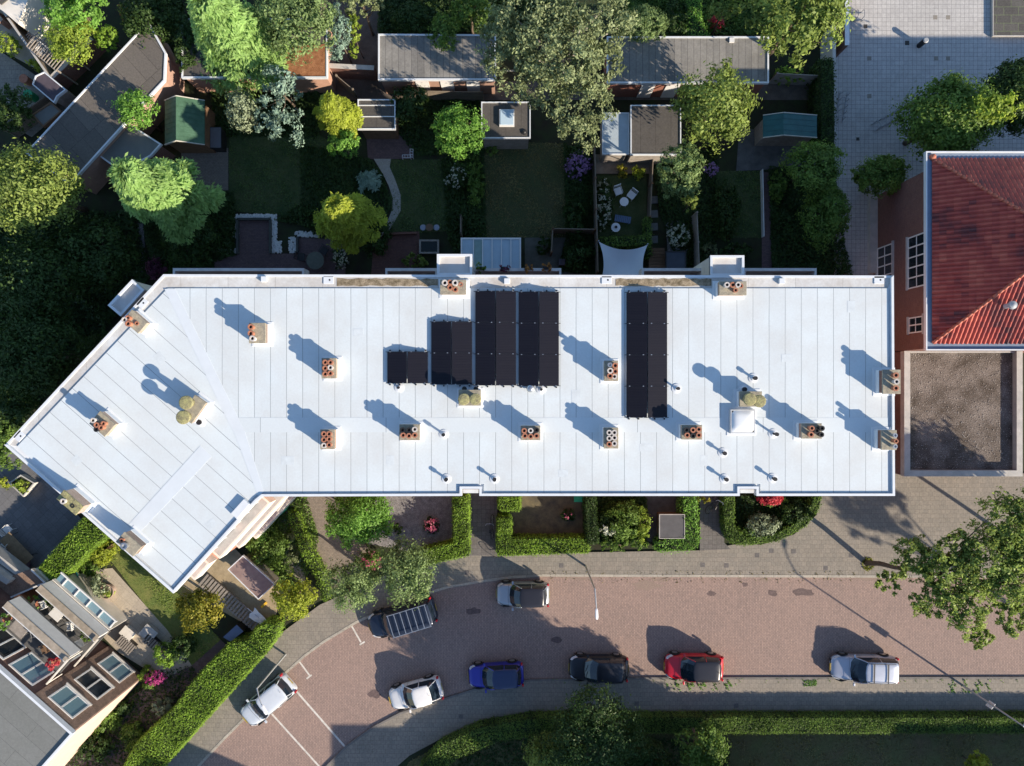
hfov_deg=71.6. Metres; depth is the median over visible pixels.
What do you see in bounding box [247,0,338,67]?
leafy tree
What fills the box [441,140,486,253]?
ground cover
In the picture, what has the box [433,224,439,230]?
garden stool
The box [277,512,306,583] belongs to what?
path
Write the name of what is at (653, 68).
garage row
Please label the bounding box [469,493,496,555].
path
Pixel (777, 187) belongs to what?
shrub
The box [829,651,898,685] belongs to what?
parked car
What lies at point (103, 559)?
shrub
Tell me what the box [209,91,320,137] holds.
ground cover
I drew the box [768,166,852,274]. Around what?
ground cover
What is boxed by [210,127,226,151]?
storage box
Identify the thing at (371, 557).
shrub
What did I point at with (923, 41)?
litter bin
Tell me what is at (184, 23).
leafy tree
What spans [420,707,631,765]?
hedge
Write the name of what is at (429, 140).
ground cover
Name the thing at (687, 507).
hedge
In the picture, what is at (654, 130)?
garden shed
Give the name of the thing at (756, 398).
chimney
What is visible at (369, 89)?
alley
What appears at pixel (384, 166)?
garden path
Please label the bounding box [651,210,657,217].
stepping stone
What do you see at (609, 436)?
chimney
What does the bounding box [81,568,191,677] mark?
patio
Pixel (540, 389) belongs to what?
vent pipe
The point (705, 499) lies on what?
shrub
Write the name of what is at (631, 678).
kerb
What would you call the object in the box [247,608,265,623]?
parasol
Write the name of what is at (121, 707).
shrub
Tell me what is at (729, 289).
chimney
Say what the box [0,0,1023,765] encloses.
ground
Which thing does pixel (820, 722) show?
hedge
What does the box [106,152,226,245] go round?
leafy tree
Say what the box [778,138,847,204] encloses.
leafy tree
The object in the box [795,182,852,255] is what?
leafy tree
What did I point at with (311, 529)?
ground cover
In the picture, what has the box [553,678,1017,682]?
weeds
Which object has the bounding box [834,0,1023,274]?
playground
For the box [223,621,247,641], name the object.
bin store
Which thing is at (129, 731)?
shrub
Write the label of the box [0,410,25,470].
leafy tree
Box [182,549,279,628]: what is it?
yard
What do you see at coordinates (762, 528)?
shrub
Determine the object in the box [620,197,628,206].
garden table
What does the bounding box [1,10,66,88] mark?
fence
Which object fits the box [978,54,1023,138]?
leafy tree
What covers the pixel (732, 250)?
shrub
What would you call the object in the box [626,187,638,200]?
garden chair
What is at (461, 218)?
fence
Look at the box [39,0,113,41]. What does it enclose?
leafy tree
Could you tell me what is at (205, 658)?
flower bed
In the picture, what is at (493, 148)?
shrub
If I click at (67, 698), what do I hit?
window
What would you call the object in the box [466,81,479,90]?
door
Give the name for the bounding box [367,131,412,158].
patio
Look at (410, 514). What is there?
gravel yard
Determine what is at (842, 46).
garden wall
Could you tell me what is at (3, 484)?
shrub
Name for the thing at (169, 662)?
shrub
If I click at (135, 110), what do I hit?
leafy tree
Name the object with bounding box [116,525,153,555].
chimney
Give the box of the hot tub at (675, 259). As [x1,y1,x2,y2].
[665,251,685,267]
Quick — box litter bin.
[917,37,928,47]
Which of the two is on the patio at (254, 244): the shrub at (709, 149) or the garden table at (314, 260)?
the garden table at (314, 260)
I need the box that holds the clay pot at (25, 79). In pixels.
[19,74,32,85]
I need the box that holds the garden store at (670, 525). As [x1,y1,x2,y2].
[657,512,684,538]
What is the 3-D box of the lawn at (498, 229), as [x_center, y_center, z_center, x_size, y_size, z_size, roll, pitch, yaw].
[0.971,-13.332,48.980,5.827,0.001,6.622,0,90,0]
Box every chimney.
[56,483,98,514]
[89,407,126,438]
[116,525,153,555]
[121,308,157,337]
[176,392,214,424]
[248,322,272,346]
[320,426,340,449]
[322,356,341,380]
[399,421,423,440]
[439,279,469,298]
[457,387,483,407]
[518,422,541,440]
[600,359,617,382]
[600,424,618,449]
[676,422,701,440]
[712,281,746,298]
[734,389,765,408]
[793,420,824,439]
[871,427,898,450]
[873,367,900,395]
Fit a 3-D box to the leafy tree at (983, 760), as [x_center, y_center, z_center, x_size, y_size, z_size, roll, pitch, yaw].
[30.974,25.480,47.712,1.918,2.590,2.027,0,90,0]
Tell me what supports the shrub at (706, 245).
on the ground at (106, 196)
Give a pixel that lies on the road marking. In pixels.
(319, 717)
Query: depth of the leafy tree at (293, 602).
46.21 m
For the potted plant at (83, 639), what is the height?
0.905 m
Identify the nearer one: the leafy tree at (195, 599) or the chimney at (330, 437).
the chimney at (330, 437)
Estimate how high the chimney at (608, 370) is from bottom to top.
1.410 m
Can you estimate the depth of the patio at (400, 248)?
48.97 m
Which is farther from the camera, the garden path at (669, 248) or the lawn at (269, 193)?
the lawn at (269, 193)
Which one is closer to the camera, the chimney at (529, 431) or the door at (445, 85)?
the chimney at (529, 431)
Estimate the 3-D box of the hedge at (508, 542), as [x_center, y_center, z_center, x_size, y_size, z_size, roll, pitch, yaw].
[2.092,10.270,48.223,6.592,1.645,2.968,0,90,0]
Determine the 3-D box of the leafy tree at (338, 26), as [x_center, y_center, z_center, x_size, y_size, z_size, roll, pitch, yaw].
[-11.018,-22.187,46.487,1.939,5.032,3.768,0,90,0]
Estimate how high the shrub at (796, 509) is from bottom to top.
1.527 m
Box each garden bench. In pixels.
[114,635,137,654]
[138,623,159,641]
[142,634,165,653]
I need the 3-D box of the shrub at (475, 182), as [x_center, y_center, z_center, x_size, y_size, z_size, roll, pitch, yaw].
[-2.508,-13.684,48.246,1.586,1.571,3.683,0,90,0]
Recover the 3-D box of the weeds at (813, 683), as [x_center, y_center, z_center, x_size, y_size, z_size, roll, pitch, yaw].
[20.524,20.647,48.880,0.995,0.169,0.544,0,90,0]
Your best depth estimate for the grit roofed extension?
46.30 m
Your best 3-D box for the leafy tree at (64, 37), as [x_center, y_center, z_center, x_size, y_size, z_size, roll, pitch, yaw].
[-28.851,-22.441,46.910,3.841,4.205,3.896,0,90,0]
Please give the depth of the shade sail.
46.49 m
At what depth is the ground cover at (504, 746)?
48.88 m
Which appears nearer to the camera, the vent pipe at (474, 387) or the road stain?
the vent pipe at (474, 387)
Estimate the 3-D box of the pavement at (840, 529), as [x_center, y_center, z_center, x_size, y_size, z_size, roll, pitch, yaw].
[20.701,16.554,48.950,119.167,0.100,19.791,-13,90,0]
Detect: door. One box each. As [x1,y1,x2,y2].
[415,81,430,90]
[440,81,454,90]
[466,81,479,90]
[637,85,654,97]
[660,85,679,97]
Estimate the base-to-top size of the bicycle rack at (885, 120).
0.638 m
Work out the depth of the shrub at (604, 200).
48.12 m
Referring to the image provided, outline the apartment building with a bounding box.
[5,254,894,592]
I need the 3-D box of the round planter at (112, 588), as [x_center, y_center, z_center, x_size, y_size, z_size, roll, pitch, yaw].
[-27.759,14.274,48.775,1.000,0.390,0.993,0,90,0]
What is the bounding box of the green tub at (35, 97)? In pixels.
[23,89,38,101]
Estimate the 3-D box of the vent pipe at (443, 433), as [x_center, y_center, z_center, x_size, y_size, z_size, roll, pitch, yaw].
[-3.724,2.811,38.723,0.540,0.546,0.536,0,90,0]
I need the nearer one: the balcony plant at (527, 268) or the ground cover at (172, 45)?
the balcony plant at (527, 268)
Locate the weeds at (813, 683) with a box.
[803,680,816,686]
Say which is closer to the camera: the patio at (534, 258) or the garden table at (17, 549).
the garden table at (17, 549)
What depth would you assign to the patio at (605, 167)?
48.97 m
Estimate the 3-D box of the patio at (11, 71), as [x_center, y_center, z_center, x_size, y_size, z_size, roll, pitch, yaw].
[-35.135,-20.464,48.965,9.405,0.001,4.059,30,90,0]
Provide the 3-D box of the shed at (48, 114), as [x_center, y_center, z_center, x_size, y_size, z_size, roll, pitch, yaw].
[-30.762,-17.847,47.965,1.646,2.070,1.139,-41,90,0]
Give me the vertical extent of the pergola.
2.325 m
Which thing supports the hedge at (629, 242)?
on the ground at (106, 196)
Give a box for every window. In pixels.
[0,628,25,659]
[8,651,53,685]
[48,682,92,718]
[74,666,114,699]
[97,651,135,682]
[875,241,893,275]
[906,232,923,290]
[906,313,923,334]
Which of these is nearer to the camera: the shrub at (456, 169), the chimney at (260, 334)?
the chimney at (260, 334)
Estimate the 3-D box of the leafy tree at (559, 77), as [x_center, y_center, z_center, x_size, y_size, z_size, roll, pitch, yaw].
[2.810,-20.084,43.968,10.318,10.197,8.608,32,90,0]
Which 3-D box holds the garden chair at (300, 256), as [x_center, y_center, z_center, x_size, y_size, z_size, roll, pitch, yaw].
[-14.463,-8.618,48.520,0.590,0.901,0.536,13,90,0]
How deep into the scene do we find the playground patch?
48.97 m
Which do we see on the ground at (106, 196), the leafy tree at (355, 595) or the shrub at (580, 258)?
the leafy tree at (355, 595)
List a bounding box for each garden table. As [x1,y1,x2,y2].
[0,532,37,564]
[9,620,28,638]
[48,607,64,621]
[306,252,323,268]
[426,224,432,230]
[611,223,619,231]
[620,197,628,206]
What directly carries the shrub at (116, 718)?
on the ground at (106, 196)
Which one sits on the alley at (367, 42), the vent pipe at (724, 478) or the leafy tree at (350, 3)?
the leafy tree at (350, 3)
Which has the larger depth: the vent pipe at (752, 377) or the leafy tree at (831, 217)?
the leafy tree at (831, 217)
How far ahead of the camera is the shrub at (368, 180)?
48.35 m
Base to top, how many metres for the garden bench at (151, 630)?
0.460 m
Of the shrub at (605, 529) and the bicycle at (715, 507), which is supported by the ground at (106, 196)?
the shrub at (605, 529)
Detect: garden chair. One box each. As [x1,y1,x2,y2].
[0,524,15,536]
[38,600,48,609]
[39,644,50,654]
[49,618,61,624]
[66,621,75,630]
[74,638,86,647]
[293,251,306,261]
[318,243,329,255]
[613,183,622,196]
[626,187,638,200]
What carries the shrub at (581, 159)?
on the ground at (106, 196)
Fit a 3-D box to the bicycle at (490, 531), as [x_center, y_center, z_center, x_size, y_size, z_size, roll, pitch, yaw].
[-1.519,9.831,48.403,0.583,1.006,1.731,0,90,0]
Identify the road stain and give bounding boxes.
[367,583,813,698]
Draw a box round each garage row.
[378,34,495,93]
[604,36,768,97]
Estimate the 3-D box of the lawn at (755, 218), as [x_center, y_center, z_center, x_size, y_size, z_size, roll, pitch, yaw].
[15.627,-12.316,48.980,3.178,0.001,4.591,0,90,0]
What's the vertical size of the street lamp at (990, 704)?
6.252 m
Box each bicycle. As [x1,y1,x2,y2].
[485,514,493,538]
[705,496,722,513]
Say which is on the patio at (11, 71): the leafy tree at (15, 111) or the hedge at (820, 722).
the leafy tree at (15, 111)
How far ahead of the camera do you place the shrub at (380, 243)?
48.05 m
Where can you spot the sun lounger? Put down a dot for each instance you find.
(628, 221)
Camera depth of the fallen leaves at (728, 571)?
48.89 m
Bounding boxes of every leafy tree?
[0,82,36,134]
[0,137,91,245]
[0,231,94,332]
[0,300,96,410]
[0,386,40,433]
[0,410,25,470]
[35,12,97,69]
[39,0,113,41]
[47,213,140,297]
[76,325,115,363]
[93,24,121,51]
[106,87,162,132]
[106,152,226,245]
[117,0,183,49]
[154,210,220,267]
[169,0,197,73]
[171,586,225,633]
[185,0,292,102]
[224,86,260,133]
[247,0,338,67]
[253,64,305,148]
[269,573,318,621]
[312,90,363,139]
[313,191,387,254]
[319,557,385,619]
[322,496,397,550]
[324,2,351,63]
[326,128,360,159]
[339,0,384,35]
[346,12,363,58]
[372,531,440,609]
[388,85,429,126]
[390,0,428,33]
[425,12,459,51]
[431,101,489,161]
[448,0,490,33]
[473,0,641,154]
[521,730,586,765]
[536,680,654,765]
[623,3,668,43]
[654,139,706,199]
[661,0,690,35]
[668,54,766,157]
[671,717,733,765]
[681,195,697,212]
[706,0,740,35]
[740,0,854,72]
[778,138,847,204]
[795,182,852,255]
[850,153,912,198]
[864,481,1023,650]
[887,69,1010,161]
[962,749,991,765]
[972,89,1023,125]
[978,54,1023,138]
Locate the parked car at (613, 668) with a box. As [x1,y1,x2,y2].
[568,652,628,683]
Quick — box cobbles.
[217,213,317,253]
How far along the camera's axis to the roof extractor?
38.74 m
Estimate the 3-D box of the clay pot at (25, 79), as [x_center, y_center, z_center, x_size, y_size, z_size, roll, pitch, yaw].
[-33.226,-20.712,48.635,0.600,0.670,0.591,0,90,0]
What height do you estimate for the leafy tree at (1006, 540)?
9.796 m
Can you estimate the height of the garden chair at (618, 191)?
0.901 m
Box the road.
[201,577,1023,765]
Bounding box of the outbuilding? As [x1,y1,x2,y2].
[181,18,335,92]
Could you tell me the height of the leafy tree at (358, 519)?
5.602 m
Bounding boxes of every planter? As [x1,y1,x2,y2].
[9,474,38,496]
[100,584,115,598]
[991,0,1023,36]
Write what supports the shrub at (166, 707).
on the ground at (106, 196)
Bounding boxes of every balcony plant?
[476,262,485,273]
[499,265,510,272]
[524,264,533,273]
[541,263,551,271]
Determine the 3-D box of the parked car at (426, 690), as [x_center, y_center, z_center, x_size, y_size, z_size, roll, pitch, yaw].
[-6.564,21.169,48.224,3.744,1.528,2.020,-16,90,0]
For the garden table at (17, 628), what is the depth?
43.04 m
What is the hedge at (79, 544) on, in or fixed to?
on the ground at (106, 196)
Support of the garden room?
on the ground at (106, 196)
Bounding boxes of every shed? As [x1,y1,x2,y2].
[32,72,75,107]
[32,102,62,127]
[164,95,215,152]
[227,555,278,598]
[358,99,398,138]
[626,105,680,164]
[754,112,816,145]
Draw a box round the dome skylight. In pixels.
[727,407,755,435]
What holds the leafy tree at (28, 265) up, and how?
on the ground at (106, 196)
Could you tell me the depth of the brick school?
40.94 m
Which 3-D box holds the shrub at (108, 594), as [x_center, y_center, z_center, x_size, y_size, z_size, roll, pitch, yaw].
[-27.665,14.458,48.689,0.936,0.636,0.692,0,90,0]
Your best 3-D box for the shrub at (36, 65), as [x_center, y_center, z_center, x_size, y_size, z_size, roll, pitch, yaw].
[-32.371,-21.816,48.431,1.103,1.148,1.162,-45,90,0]
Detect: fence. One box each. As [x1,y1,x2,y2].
[0,96,61,137]
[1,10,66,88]
[335,74,358,99]
[393,89,483,101]
[460,214,462,237]
[550,228,553,255]
[551,227,595,234]
[592,145,598,274]
[647,159,653,217]
[691,211,699,266]
[760,169,764,237]
[769,72,817,85]
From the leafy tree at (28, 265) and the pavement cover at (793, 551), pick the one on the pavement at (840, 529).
the pavement cover at (793, 551)
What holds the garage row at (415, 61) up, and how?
on the ground at (106, 196)
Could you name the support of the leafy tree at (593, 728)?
on the ground at (106, 196)
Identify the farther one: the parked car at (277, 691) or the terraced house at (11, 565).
the parked car at (277, 691)
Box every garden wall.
[0,13,12,29]
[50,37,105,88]
[329,63,377,79]
[383,232,416,235]
[820,25,835,134]
[834,0,848,56]
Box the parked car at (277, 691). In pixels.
[240,672,296,725]
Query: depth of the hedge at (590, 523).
47.56 m
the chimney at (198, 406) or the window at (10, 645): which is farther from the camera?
the window at (10, 645)
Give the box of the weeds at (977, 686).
[948,680,990,692]
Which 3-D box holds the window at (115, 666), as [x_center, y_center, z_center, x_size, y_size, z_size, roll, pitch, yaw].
[-26.569,19.101,47.710,2.070,1.820,0.170,42,90,0]
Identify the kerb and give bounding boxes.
[198,574,1023,765]
[326,676,1023,765]
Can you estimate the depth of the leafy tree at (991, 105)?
41.43 m
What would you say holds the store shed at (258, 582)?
on the ground at (106, 196)
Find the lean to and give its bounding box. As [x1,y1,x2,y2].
[101,126,174,163]
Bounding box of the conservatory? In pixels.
[461,238,520,267]
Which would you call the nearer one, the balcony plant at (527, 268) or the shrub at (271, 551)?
the balcony plant at (527, 268)
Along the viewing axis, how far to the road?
48.99 m
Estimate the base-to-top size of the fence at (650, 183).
1.280 m
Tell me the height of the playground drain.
0.006 m
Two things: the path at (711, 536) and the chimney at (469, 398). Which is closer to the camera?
the chimney at (469, 398)
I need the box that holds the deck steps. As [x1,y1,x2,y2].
[648,248,664,267]
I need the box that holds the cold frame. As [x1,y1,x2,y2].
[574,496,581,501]
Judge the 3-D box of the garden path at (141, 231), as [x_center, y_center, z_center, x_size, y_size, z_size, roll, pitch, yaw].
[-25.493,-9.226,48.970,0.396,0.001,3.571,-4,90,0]
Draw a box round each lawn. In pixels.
[110,545,219,664]
[229,135,357,216]
[390,160,450,232]
[408,732,1023,765]
[484,143,566,237]
[597,176,645,239]
[716,171,760,237]
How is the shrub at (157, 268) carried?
on the ground at (106, 196)
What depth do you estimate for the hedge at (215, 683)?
47.25 m
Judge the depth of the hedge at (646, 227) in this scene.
47.96 m
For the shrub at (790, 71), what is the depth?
47.87 m
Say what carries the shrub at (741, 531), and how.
on the ground at (106, 196)
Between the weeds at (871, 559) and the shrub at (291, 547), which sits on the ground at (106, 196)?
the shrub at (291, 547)
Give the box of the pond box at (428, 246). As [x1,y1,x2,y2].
[419,239,438,253]
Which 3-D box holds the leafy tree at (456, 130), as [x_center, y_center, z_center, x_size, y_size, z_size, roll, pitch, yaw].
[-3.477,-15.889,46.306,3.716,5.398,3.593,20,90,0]
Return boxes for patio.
[0,3,76,71]
[0,51,65,136]
[0,452,81,568]
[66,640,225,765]
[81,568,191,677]
[181,148,227,189]
[214,221,344,274]
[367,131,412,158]
[371,231,419,274]
[525,238,593,274]
[595,154,648,173]
[736,128,819,170]
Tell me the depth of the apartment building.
39.00 m
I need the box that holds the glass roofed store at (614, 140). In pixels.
[600,113,628,161]
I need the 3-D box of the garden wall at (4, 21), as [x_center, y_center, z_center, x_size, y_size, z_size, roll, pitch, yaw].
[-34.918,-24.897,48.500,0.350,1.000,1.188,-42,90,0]
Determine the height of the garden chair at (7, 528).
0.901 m
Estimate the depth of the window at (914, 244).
43.98 m
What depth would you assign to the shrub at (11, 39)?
48.12 m
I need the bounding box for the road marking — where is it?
[272,626,364,765]
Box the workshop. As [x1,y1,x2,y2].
[27,22,184,193]
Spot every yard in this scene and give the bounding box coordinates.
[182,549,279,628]
[368,496,452,550]
[504,496,583,534]
[645,496,677,541]
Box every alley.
[328,0,378,95]
[342,81,808,99]
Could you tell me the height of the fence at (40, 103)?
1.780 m
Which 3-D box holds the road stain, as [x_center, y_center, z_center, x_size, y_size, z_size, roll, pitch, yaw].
[4.969,16.011,48.983,31.640,0.001,4.610,-13,90,0]
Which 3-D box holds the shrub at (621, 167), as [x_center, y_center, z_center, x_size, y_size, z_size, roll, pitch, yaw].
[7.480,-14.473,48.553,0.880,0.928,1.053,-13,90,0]
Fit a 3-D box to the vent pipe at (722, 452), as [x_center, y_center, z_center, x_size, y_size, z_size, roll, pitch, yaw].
[11.577,3.830,38.788,0.540,0.416,0.536,0,90,0]
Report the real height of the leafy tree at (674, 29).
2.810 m
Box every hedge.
[37,517,110,580]
[123,614,285,765]
[287,506,332,601]
[420,491,471,565]
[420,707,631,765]
[494,511,589,556]
[497,496,521,512]
[581,496,599,545]
[598,233,649,251]
[628,708,1023,735]
[641,216,653,259]
[652,496,701,554]
[675,0,709,35]
[718,496,821,546]
[804,55,837,146]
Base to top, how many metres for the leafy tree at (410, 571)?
6.620 m
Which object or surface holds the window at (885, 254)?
in the brick school
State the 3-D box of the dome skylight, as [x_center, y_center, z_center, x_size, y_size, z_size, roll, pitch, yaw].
[12.585,2.095,38.800,1.620,0.400,1.580,0,90,0]
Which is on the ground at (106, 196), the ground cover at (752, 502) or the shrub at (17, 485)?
the ground cover at (752, 502)
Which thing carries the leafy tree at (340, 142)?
on the lawn at (269, 193)
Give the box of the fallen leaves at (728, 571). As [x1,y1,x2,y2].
[550,570,864,577]
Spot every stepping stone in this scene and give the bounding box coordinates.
[651,196,657,203]
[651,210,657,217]
[651,223,657,230]
[651,236,657,242]
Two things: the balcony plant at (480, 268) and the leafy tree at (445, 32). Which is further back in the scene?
the leafy tree at (445, 32)
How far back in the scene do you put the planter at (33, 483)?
48.50 m
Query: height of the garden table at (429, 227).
0.536 m
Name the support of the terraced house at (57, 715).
on the ground at (106, 196)
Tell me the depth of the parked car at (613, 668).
47.91 m
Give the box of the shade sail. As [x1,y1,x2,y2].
[594,240,647,274]
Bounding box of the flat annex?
[894,351,1022,475]
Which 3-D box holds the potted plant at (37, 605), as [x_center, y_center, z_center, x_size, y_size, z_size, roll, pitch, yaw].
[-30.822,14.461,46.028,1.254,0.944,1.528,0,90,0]
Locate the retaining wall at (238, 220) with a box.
[236,218,298,253]
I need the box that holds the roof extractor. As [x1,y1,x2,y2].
[526,385,534,391]
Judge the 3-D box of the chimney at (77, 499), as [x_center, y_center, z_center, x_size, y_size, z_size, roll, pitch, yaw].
[-23.531,6.368,38.320,1.622,1.480,0.873,41,90,0]
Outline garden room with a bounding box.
[481,102,530,148]
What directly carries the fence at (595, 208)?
on the ground at (106, 196)
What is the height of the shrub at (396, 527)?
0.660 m
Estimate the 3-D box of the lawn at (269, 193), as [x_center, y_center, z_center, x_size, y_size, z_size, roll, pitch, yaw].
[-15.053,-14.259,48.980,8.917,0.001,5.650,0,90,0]
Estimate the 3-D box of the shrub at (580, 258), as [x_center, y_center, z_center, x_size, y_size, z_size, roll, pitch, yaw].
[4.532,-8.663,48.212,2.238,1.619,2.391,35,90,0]
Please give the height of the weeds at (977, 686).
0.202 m
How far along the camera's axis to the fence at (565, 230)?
47.97 m
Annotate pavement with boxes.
[168,473,1023,765]
[329,679,1023,765]
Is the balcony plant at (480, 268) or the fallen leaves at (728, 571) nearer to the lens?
the balcony plant at (480, 268)
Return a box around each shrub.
[0,31,22,58]
[0,476,9,489]
[10,479,29,492]
[24,58,47,73]
[50,52,64,71]
[74,732,118,762]
[80,560,100,577]
[89,540,120,572]
[89,574,110,597]
[92,710,124,734]
[102,591,115,596]
[113,694,134,714]
[119,720,145,752]
[136,664,154,680]
[142,670,167,690]
[143,256,167,281]
[151,697,173,717]
[152,640,178,668]
[165,630,198,663]
[245,520,291,570]
[245,531,269,552]
[287,525,300,569]
[303,204,322,234]
[330,248,348,270]
[352,549,384,572]
[355,169,381,193]
[360,205,394,257]
[393,523,402,534]
[401,251,428,267]
[423,516,439,533]
[438,153,482,192]
[466,155,486,207]
[483,143,498,156]
[535,236,552,255]
[560,508,575,520]
[562,194,588,243]
[563,240,598,271]
[564,142,593,180]
[593,177,615,232]
[596,503,638,540]
[598,520,615,534]
[598,536,648,552]
[603,497,644,541]
[615,164,627,178]
[631,166,645,180]
[632,505,652,543]
[666,221,693,248]
[697,496,710,503]
[701,242,717,256]
[703,160,719,177]
[707,140,720,158]
[709,13,725,30]
[711,176,741,242]
[719,242,753,262]
[736,525,756,536]
[744,510,782,538]
[756,496,785,507]
[767,169,789,203]
[773,65,804,86]
[775,496,810,525]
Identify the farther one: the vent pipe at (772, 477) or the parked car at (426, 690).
the parked car at (426, 690)
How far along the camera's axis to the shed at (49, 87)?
46.80 m
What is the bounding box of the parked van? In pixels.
[367,595,437,639]
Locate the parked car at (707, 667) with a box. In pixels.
[664,650,723,684]
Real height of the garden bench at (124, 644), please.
0.460 m
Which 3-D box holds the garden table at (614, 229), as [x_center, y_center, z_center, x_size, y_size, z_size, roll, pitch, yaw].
[7.064,-10.596,48.663,0.620,0.636,0.620,0,90,0]
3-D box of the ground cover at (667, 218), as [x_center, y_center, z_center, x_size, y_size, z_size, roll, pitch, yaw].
[11.888,-11.721,48.790,4.610,0.658,8.711,0,90,0]
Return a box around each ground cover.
[0,209,150,436]
[65,666,196,765]
[141,0,182,65]
[143,190,235,275]
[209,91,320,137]
[260,496,318,597]
[274,142,390,229]
[377,0,550,33]
[398,99,481,156]
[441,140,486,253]
[449,735,729,765]
[558,143,594,274]
[596,496,647,544]
[614,0,832,35]
[653,150,717,267]
[735,495,806,529]
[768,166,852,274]
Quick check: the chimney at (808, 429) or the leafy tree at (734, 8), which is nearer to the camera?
the chimney at (808, 429)
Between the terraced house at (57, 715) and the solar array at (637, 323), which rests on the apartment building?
the solar array at (637, 323)
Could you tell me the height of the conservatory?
2.690 m
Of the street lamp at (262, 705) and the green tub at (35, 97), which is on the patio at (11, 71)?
the green tub at (35, 97)
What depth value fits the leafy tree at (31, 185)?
42.97 m
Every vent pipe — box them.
[196,417,205,426]
[394,383,403,391]
[439,429,448,438]
[442,474,451,483]
[460,385,468,389]
[471,384,480,389]
[490,474,499,483]
[536,385,545,393]
[672,384,680,392]
[718,448,727,457]
[720,474,728,483]
[738,385,747,390]
[748,373,757,382]
[768,429,778,437]
[768,473,777,482]
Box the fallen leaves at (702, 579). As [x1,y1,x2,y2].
[550,577,851,582]
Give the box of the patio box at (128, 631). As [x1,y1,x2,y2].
[119,624,137,641]
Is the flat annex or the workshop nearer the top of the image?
the workshop
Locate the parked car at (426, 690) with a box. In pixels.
[388,674,443,712]
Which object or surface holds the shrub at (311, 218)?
on the ground at (106, 196)
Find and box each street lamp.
[256,653,285,714]
[585,565,597,619]
[962,685,1023,726]
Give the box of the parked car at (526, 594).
[496,580,549,610]
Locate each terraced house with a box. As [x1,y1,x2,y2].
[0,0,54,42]
[0,545,29,584]
[0,572,139,765]
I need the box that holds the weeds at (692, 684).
[666,680,736,690]
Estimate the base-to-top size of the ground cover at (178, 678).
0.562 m
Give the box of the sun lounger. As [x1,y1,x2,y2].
[614,214,630,223]
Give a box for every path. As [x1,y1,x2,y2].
[139,224,145,268]
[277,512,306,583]
[290,496,369,587]
[374,159,400,229]
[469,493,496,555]
[666,222,687,250]
[700,496,729,549]
[762,172,771,267]
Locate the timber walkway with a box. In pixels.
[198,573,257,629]
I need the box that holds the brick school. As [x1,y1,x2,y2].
[867,151,1023,352]
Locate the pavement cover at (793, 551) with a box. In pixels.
[459,503,907,718]
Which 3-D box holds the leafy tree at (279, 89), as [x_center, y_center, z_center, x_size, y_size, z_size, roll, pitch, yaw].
[-14.864,-17.441,46.276,3.528,5.473,4.727,0,90,0]
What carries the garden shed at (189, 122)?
on the ground at (106, 196)
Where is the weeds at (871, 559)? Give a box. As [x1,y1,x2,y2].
[862,557,873,571]
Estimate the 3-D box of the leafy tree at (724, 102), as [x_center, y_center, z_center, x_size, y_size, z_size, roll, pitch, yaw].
[12.454,-17.279,45.190,5.647,7.624,5.897,-39,90,0]
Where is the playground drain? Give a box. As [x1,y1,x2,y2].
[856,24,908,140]
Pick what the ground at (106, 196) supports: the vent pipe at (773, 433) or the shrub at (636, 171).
the shrub at (636, 171)
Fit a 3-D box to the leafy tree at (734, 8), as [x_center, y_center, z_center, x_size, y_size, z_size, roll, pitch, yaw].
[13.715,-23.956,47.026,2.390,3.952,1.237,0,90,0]
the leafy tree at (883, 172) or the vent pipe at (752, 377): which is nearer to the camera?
the vent pipe at (752, 377)
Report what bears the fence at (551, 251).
on the ground at (106, 196)
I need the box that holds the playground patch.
[867,15,949,97]
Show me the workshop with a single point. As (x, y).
(87, 127)
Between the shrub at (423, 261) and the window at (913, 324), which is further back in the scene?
the shrub at (423, 261)
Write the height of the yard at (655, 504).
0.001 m
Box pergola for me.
[26,29,89,84]
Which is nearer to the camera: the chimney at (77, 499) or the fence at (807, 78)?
the chimney at (77, 499)
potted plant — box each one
[0,613,11,630]
[26,595,44,608]
[45,657,60,671]
[79,631,90,641]
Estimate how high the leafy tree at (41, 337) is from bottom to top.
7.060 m
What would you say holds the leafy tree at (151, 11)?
on the ground at (106, 196)
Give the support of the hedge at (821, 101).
on the ground at (106, 196)
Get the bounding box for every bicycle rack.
[836,91,849,122]
[850,9,864,20]
[871,106,903,130]
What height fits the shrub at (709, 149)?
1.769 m
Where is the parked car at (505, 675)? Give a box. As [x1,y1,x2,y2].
[468,659,523,692]
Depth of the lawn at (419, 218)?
48.98 m
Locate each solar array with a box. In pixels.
[387,350,427,384]
[430,320,473,386]
[474,289,517,386]
[517,290,560,387]
[625,290,668,419]
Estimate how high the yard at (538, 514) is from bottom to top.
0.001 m
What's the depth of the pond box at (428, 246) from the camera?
48.60 m

